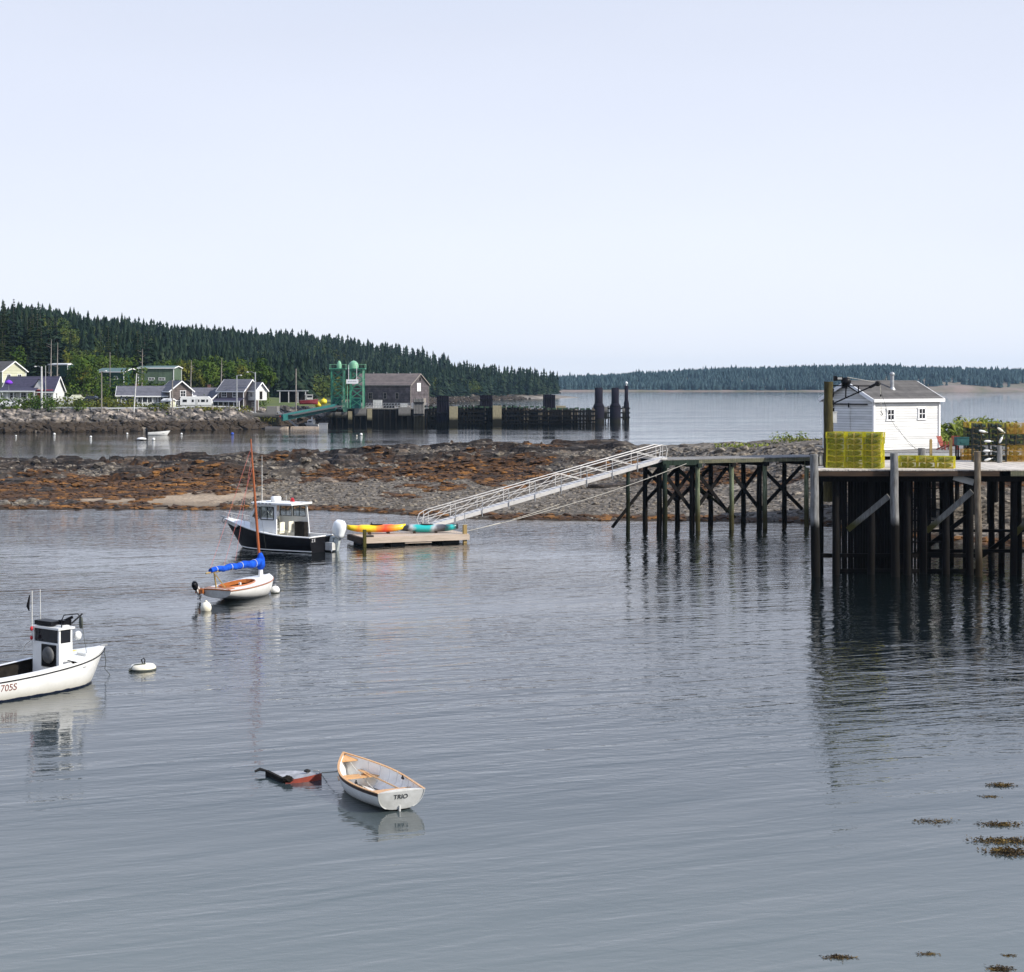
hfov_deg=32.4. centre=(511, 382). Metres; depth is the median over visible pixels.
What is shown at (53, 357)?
spruce tree
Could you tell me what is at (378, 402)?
deck locker
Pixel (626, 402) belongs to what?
mooring dolphin
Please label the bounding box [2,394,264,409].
tall weeds
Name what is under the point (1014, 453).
lobster trap
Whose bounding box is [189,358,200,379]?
broadleaf tree
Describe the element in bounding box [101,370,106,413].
street lamp
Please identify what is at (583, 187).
sky
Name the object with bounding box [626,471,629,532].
mooring pile
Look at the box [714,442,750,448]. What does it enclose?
bush
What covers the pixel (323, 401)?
yellow float
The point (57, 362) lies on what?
dead tree
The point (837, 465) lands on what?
lobster trap
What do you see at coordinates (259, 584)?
catboat
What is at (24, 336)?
spruce tree
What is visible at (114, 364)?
broadleaf tree
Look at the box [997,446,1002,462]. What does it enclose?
pile stub
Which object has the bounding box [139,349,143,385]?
dead tree
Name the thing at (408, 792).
dinghy
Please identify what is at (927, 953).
floating seaweed
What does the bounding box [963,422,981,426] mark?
lobster trap
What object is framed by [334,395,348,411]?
walkway
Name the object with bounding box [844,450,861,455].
lobster trap
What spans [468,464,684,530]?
mooring line
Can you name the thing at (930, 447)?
deck post
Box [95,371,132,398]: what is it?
broadleaf tree
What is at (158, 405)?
bush
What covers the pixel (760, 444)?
bush
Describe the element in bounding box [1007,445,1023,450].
lobster trap
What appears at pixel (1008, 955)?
floating seaweed
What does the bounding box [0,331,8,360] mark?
spruce tree
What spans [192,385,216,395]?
grey cottage
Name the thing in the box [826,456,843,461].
lobster trap
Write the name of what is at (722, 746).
water
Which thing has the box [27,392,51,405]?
bush
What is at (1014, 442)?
lobster trap
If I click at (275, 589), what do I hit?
mooring buoy
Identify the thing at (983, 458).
lobster trap
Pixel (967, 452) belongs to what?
lobster trap
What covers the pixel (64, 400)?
privacy fence
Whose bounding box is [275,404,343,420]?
transfer bridge
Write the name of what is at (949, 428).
bush
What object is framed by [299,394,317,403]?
yard boat
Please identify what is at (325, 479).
boulder
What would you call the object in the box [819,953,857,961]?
floating seaweed
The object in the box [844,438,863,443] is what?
lobster trap
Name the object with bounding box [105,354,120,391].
broadleaf tree
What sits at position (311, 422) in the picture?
skiff
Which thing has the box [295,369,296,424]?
utility pole
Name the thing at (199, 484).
rockweed
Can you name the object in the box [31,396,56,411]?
bush
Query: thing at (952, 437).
deck chair
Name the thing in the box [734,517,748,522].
boulder
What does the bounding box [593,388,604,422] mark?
mooring dolphin
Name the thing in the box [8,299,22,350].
spruce tree
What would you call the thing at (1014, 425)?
lobster trap
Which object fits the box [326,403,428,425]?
ferry pier
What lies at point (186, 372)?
broadleaf tree
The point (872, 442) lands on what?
lobster trap
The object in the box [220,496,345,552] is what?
powerboat
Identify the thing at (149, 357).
spruce tree
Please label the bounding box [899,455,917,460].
lobster trap
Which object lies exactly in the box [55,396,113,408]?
bush
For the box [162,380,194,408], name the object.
gabled house
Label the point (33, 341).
spruce tree
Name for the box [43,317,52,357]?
spruce tree
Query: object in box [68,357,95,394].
broadleaf tree
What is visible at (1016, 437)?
lobster trap
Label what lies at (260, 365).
broadleaf tree
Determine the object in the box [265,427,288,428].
floating dock
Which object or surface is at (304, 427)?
floating dock
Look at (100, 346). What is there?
spruce tree
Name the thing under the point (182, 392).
window
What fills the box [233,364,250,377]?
broadleaf tree
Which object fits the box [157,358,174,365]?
broadleaf tree
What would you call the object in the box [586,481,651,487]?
boulder
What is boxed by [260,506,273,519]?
window
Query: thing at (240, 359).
broadleaf tree
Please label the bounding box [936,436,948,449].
deck chair
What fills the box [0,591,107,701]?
lobster skiff
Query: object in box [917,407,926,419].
window
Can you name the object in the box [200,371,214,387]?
broadleaf tree
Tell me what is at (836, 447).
lobster trap
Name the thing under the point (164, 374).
green shed
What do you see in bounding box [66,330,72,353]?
spruce tree
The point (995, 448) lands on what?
lobster trap
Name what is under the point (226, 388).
two storey house
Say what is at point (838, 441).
lobster trap
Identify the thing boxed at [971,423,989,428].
lobster trap
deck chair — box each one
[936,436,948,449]
[948,436,959,449]
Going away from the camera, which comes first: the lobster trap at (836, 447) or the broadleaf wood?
the lobster trap at (836, 447)
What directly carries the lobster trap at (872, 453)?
on the lobster trap at (872, 460)
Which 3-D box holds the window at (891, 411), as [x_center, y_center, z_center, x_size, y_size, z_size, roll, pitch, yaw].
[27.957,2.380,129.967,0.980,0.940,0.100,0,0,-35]
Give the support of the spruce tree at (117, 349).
on the headland ground at (274, 401)
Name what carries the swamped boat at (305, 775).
on the water
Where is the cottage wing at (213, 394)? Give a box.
[209,389,219,405]
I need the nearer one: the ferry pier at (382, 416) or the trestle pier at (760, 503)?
the trestle pier at (760, 503)
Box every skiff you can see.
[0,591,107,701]
[146,428,169,434]
[305,417,318,425]
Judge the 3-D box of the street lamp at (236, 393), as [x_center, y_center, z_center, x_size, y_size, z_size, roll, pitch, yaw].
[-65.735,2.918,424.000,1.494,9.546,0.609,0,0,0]
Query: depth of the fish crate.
112.73 m
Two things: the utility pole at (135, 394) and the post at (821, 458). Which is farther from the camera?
the utility pole at (135, 394)
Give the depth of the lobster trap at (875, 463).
101.65 m
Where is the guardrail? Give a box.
[49,406,253,412]
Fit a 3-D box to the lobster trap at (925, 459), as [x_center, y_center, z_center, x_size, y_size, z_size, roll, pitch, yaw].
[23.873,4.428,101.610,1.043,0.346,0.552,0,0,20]
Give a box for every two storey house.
[0,361,28,394]
[212,379,258,410]
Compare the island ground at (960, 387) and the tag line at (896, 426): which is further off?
the island ground at (960, 387)
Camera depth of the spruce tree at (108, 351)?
513.04 m
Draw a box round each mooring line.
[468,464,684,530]
[485,504,558,526]
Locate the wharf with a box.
[806,451,1023,576]
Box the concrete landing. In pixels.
[251,406,297,426]
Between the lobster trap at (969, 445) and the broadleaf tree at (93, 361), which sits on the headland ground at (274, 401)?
the broadleaf tree at (93, 361)
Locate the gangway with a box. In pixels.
[416,444,667,523]
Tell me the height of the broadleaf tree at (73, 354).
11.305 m
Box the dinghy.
[337,752,424,810]
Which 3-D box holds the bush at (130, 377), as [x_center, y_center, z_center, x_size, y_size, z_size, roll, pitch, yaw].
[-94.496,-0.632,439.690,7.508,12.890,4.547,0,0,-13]
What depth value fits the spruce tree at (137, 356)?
512.36 m
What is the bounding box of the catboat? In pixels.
[191,439,273,600]
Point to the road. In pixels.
(48, 409)
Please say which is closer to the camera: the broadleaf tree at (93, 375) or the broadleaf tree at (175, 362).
the broadleaf tree at (93, 375)
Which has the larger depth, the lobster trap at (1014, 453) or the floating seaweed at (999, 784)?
the lobster trap at (1014, 453)
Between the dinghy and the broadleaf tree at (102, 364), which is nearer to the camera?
the dinghy
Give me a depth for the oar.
47.47 m
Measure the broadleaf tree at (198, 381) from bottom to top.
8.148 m
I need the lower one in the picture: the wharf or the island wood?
the wharf
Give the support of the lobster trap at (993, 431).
on the lobster trap at (996, 437)
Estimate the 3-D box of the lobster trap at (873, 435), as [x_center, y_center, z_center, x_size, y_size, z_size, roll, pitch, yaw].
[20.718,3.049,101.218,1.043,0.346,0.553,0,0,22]
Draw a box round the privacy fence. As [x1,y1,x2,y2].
[57,397,72,403]
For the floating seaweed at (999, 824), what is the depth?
43.75 m
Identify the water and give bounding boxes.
[0,392,1023,971]
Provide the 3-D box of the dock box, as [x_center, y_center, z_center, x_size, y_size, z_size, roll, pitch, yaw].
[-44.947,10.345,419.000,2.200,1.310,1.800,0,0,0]
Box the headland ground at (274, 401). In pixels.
[0,385,578,431]
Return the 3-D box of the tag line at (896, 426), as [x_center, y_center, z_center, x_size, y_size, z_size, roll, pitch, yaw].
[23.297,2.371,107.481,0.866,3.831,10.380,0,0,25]
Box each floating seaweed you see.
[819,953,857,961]
[914,817,958,823]
[917,951,940,955]
[965,835,1023,846]
[976,819,1021,827]
[976,845,1023,857]
[984,964,1016,971]
[985,782,1017,787]
[1002,954,1016,956]
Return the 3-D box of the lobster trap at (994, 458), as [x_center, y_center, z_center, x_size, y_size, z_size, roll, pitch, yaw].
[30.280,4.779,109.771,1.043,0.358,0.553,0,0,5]
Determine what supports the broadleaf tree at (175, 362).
on the headland ground at (274, 401)
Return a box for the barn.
[352,372,429,405]
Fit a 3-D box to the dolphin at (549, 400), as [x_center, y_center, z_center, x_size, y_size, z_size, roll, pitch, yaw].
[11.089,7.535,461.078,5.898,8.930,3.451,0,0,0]
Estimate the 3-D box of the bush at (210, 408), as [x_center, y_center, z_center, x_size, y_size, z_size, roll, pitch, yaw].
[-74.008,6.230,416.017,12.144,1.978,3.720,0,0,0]
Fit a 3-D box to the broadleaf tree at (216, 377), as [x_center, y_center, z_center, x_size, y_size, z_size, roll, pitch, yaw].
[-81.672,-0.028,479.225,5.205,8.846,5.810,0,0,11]
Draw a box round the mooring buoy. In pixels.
[271,584,279,592]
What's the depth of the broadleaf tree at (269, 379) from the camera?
485.00 m
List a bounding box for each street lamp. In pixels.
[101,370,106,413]
[236,375,241,410]
[246,372,255,412]
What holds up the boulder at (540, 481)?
on the rocky ground at (214, 499)
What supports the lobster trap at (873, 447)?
on the lobster trap at (872, 453)
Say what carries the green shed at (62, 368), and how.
on the headland ground at (274, 401)
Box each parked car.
[0,401,20,406]
[70,395,84,399]
[83,396,100,401]
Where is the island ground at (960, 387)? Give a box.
[559,372,1023,391]
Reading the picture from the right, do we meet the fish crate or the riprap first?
the fish crate
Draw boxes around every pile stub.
[918,448,926,456]
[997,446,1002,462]
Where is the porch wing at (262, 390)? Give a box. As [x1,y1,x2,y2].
[247,382,268,399]
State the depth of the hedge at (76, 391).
436.21 m
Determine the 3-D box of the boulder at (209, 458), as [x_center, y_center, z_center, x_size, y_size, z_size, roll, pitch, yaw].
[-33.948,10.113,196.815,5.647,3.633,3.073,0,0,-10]
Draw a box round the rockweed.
[0,443,1023,546]
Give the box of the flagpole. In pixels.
[43,366,45,405]
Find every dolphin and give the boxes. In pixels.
[413,398,423,426]
[437,396,457,426]
[480,395,501,425]
[543,394,565,409]
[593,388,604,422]
[609,388,620,422]
[624,381,628,421]
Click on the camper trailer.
(202, 401)
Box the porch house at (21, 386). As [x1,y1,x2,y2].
[0,376,66,402]
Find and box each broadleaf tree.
[9,345,27,367]
[62,353,72,387]
[65,357,90,394]
[66,349,78,358]
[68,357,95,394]
[71,353,92,391]
[75,367,91,395]
[82,364,103,393]
[86,355,99,391]
[92,355,112,370]
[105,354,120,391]
[108,358,122,394]
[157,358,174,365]
[171,358,180,366]
[175,360,186,381]
[180,360,194,384]
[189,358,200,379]
[191,369,206,387]
[196,355,219,373]
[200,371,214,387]
[205,366,220,387]
[212,355,226,386]
[217,362,233,380]
[224,368,238,378]
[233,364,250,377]
[235,356,246,367]
[239,372,253,379]
[247,361,258,375]
[250,355,275,387]
[260,367,277,397]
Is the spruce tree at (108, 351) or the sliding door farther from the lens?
the spruce tree at (108, 351)
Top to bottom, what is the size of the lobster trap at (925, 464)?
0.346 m
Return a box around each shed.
[48,363,73,375]
[96,368,138,390]
[137,366,182,383]
[161,398,176,406]
[818,372,944,449]
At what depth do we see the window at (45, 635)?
63.43 m
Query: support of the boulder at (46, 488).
on the rocky ground at (214, 499)
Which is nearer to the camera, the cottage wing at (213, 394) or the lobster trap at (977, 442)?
the lobster trap at (977, 442)
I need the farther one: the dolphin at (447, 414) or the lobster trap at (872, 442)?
the dolphin at (447, 414)
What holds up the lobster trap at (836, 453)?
on the lobster trap at (835, 459)
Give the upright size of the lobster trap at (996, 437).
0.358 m
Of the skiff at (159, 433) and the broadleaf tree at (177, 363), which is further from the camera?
the broadleaf tree at (177, 363)
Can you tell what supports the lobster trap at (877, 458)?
on the lobster trap at (875, 463)
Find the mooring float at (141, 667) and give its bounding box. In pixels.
[128,657,155,671]
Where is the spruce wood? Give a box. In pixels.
[0,300,561,398]
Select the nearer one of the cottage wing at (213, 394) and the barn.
the cottage wing at (213, 394)
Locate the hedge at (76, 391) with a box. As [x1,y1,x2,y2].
[64,382,110,397]
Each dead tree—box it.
[46,339,51,375]
[54,345,60,375]
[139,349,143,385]
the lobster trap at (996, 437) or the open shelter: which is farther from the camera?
the open shelter
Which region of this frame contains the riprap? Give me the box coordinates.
[0,394,530,432]
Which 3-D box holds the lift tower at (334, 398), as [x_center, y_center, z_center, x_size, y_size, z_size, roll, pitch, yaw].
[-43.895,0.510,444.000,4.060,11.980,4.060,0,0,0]
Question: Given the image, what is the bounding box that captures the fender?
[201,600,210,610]
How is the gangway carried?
on the trestle pier at (760, 503)
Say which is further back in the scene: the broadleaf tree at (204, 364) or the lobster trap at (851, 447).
the broadleaf tree at (204, 364)
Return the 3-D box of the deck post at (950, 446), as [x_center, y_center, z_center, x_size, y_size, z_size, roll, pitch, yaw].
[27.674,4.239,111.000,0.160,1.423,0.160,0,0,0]
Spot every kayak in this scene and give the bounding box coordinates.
[347,522,405,532]
[395,522,457,531]
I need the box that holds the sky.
[0,0,1023,376]
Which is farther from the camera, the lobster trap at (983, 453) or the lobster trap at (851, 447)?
the lobster trap at (983, 453)
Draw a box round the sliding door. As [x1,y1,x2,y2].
[833,408,850,438]
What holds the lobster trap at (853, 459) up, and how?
on the lobster trap at (853, 464)
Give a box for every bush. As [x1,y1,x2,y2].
[0,393,48,410]
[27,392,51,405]
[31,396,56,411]
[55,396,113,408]
[73,399,86,411]
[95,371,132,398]
[97,396,136,409]
[119,355,148,385]
[136,402,170,411]
[140,379,164,385]
[175,405,224,410]
[218,404,251,412]
[259,417,277,421]
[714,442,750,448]
[743,442,770,447]
[769,431,809,443]
[785,437,822,441]
[941,415,1020,446]
[941,432,986,444]
[978,429,1021,448]
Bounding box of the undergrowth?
[0,388,270,408]
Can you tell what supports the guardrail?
on the headland ground at (274, 401)
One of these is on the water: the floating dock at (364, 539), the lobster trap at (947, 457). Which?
the floating dock at (364, 539)
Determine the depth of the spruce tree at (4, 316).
506.66 m
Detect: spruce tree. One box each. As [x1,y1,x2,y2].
[0,301,10,337]
[0,304,14,357]
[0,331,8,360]
[1,338,9,359]
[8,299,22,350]
[17,309,24,341]
[21,304,36,340]
[21,319,29,351]
[24,317,32,354]
[26,314,35,361]
[26,342,32,367]
[26,342,42,375]
[26,354,30,374]
[27,310,48,365]
[29,313,47,370]
[32,327,48,375]
[35,307,46,340]
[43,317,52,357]
[46,314,67,385]
[50,347,63,380]
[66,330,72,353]
[96,332,103,359]
[103,326,112,358]
[115,334,121,360]
[132,329,140,369]
[139,332,150,365]
[140,325,155,385]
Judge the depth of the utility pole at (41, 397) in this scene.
398.83 m
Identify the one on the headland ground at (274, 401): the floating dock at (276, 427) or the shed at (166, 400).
the shed at (166, 400)
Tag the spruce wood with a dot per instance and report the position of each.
(232, 345)
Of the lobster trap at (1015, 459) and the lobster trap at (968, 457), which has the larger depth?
the lobster trap at (968, 457)
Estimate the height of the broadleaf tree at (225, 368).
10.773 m
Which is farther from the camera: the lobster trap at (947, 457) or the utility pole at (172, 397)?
the utility pole at (172, 397)
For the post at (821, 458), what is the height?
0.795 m
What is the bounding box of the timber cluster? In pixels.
[604,406,629,421]
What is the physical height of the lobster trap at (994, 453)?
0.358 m
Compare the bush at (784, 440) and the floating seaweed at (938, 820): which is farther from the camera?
the bush at (784, 440)
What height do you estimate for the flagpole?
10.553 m
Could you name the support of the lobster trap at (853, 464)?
on the wharf
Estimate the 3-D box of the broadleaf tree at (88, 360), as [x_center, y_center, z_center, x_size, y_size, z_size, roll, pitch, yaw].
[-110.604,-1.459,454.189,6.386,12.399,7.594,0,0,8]
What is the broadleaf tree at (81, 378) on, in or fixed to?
on the headland ground at (274, 401)
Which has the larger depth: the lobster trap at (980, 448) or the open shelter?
the open shelter
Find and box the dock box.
[318,423,327,428]
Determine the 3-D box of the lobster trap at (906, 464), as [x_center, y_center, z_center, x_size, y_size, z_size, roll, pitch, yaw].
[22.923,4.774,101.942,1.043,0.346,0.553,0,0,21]
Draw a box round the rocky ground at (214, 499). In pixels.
[0,438,1023,547]
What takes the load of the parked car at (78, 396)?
on the headland ground at (274, 401)
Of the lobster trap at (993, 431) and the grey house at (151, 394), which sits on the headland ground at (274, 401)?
the grey house at (151, 394)
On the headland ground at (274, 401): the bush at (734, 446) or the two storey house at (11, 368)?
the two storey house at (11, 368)
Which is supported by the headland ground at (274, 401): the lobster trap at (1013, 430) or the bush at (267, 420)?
the bush at (267, 420)
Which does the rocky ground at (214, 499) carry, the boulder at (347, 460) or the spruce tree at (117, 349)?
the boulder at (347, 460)
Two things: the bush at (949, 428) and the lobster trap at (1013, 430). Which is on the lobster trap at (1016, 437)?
the lobster trap at (1013, 430)
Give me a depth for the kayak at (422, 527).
121.03 m
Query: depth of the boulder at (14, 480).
179.58 m
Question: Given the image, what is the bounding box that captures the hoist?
[823,376,882,501]
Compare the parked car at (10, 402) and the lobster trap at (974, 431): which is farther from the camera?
the parked car at (10, 402)
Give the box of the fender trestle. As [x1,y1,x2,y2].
[424,405,596,425]
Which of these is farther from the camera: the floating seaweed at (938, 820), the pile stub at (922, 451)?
the pile stub at (922, 451)
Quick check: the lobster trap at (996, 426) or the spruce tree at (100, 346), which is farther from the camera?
the spruce tree at (100, 346)
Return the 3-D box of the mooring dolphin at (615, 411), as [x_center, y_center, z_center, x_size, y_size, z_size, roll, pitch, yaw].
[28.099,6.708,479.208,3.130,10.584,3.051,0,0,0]
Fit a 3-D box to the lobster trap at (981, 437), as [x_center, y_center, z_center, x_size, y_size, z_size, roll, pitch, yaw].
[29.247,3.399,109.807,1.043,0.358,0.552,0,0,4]
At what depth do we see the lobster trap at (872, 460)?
101.14 m
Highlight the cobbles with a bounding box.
[0,441,1023,542]
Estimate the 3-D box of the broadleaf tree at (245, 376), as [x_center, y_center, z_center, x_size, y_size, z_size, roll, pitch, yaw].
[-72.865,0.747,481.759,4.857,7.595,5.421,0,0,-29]
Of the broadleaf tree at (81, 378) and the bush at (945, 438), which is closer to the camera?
the bush at (945, 438)
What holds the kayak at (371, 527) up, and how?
on the kayak bearer
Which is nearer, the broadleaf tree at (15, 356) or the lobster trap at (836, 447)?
the lobster trap at (836, 447)
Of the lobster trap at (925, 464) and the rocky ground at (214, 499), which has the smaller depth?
the lobster trap at (925, 464)
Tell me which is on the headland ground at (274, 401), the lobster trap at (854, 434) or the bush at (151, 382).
the bush at (151, 382)
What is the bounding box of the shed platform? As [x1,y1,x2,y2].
[815,445,1023,522]
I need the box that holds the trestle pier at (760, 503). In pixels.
[611,454,818,532]
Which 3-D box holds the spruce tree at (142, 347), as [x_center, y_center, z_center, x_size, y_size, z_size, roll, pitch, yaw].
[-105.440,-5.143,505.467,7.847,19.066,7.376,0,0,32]
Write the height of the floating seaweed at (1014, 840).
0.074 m
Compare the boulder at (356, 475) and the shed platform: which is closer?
the shed platform
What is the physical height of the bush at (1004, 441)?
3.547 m
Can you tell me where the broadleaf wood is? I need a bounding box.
[0,310,482,398]
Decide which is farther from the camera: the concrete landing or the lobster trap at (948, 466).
the concrete landing
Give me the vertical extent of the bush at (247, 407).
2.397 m
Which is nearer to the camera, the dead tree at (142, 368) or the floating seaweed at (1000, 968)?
the floating seaweed at (1000, 968)
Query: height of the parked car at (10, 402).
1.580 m
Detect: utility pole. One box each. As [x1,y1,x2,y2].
[34,366,42,408]
[133,373,136,411]
[172,380,172,414]
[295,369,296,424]
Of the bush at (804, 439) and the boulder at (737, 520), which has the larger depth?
the bush at (804, 439)
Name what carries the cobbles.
on the rocky ground at (214, 499)
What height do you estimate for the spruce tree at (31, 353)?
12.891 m
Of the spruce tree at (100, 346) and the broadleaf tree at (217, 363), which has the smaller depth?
the broadleaf tree at (217, 363)
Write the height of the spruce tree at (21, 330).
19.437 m
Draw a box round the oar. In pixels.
[358,769,398,787]
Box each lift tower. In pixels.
[329,361,346,407]
[346,360,365,407]
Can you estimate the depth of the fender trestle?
447.83 m
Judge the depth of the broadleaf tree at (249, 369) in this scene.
498.89 m
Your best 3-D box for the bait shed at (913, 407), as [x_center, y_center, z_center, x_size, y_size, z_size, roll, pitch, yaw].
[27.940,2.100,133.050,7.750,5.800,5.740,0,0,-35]
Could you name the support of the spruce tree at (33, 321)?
on the headland ground at (274, 401)
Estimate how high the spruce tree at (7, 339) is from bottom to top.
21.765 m
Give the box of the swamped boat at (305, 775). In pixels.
[254,768,321,783]
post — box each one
[818,453,823,465]
[929,439,931,460]
[949,438,951,460]
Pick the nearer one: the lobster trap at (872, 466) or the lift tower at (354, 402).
the lobster trap at (872, 466)
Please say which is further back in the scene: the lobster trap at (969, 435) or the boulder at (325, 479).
the boulder at (325, 479)
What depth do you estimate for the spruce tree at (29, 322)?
530.45 m
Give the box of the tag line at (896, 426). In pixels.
[881,392,916,448]
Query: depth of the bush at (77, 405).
400.68 m
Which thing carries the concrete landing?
on the headland ground at (274, 401)
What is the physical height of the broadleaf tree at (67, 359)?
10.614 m
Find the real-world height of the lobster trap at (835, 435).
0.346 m
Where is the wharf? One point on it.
(881, 525)
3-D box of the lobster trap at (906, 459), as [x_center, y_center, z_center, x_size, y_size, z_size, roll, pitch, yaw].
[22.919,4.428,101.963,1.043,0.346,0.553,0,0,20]
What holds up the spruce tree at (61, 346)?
on the headland ground at (274, 401)
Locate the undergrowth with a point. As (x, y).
(110, 397)
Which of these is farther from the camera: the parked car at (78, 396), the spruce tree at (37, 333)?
the spruce tree at (37, 333)
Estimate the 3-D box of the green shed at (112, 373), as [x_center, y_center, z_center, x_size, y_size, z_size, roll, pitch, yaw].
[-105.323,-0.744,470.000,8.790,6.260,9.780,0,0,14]
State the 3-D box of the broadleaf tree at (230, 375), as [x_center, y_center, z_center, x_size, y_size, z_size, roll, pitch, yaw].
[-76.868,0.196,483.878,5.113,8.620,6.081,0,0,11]
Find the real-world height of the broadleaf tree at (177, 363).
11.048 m
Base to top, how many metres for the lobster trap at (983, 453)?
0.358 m
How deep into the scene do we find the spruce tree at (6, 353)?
471.56 m
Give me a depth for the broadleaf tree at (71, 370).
448.51 m
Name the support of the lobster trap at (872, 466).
on the wharf
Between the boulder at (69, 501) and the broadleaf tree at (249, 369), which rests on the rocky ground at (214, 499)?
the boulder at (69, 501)
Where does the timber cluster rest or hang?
in the water
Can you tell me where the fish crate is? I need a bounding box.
[954,437,968,459]
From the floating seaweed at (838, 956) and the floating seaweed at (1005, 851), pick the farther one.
the floating seaweed at (1005, 851)
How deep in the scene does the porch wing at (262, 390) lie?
428.98 m
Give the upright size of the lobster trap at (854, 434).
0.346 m
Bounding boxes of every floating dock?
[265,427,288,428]
[291,426,318,428]
[347,513,469,546]
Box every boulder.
[0,479,26,483]
[34,487,62,490]
[61,500,81,503]
[110,465,152,475]
[202,457,215,459]
[316,476,338,482]
[327,453,364,467]
[346,473,364,477]
[520,477,552,484]
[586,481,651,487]
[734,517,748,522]
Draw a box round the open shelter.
[277,390,308,402]
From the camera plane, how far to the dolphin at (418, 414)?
431.96 m
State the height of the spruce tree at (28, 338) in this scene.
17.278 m
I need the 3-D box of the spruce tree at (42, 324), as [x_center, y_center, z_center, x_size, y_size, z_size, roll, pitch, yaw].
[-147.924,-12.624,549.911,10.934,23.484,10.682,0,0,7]
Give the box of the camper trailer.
[180,395,212,407]
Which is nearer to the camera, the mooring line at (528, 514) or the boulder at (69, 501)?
the mooring line at (528, 514)
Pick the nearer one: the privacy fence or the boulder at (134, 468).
the boulder at (134, 468)
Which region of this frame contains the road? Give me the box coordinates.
[0,407,135,410]
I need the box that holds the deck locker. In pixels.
[373,400,381,407]
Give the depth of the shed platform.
130.82 m
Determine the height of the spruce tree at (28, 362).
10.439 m
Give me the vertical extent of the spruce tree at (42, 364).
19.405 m
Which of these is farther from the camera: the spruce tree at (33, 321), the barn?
the spruce tree at (33, 321)
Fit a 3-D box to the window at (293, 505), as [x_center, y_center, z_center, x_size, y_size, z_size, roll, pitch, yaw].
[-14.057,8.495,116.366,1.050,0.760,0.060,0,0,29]
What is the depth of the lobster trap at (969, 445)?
112.98 m
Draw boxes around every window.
[35,628,69,643]
[180,390,185,396]
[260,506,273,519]
[293,505,305,516]
[886,408,895,420]
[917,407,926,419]
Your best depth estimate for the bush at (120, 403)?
409.35 m
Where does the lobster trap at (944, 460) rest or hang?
on the lobster trap at (948, 466)
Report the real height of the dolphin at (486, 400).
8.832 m
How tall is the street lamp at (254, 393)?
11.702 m
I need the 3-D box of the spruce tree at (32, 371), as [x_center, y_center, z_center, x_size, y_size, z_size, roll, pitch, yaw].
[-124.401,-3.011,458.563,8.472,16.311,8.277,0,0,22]
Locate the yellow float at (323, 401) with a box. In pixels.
[320,398,326,404]
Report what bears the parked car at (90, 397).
on the headland ground at (274, 401)
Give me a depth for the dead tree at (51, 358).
431.96 m
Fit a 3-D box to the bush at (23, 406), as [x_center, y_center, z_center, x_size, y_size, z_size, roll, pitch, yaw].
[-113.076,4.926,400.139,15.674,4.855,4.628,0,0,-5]
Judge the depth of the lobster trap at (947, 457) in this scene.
101.64 m
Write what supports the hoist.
on the wharf
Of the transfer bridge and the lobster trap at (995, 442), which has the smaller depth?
the lobster trap at (995, 442)
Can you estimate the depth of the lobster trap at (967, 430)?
112.97 m
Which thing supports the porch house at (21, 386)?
on the headland ground at (274, 401)
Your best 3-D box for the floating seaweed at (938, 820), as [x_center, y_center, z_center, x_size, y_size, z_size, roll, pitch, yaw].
[10.631,10.986,44.000,1.313,0.028,0.880,0,0,0]
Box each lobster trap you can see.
[826,432,843,437]
[826,438,843,443]
[826,444,844,449]
[826,450,845,455]
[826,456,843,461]
[826,462,843,467]
[844,432,861,437]
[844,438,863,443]
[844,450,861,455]
[844,456,862,461]
[844,462,862,467]
[845,444,863,449]
[862,432,881,438]
[862,444,881,450]
[862,450,881,456]
[863,438,881,444]
[863,456,881,462]
[863,462,881,468]
[864,456,883,461]
[864,462,882,467]
[898,456,916,461]
[898,462,917,467]
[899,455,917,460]
[916,456,934,461]
[916,462,934,467]
[935,456,953,462]
[935,462,953,468]
[936,456,955,461]
[960,454,973,459]
[962,449,973,453]
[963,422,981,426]
[963,427,970,432]
[963,432,981,437]
[963,443,981,448]
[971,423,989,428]
[971,428,987,433]
[971,434,989,439]
[971,439,989,444]
[971,445,989,450]
[971,450,988,455]
[971,456,989,461]
[987,423,1005,428]
[988,429,1006,433]
[989,434,1006,439]
[989,451,1005,455]
[989,456,1006,461]
[990,440,1006,444]
[990,445,1006,450]
[1006,428,1023,433]
[1006,434,1023,439]
[1006,451,1022,455]
[1007,423,1023,427]
[1007,439,1023,444]
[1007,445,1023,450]
[1007,456,1023,461]
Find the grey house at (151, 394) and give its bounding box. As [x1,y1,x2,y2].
[115,384,167,406]
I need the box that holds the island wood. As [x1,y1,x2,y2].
[545,363,1023,389]

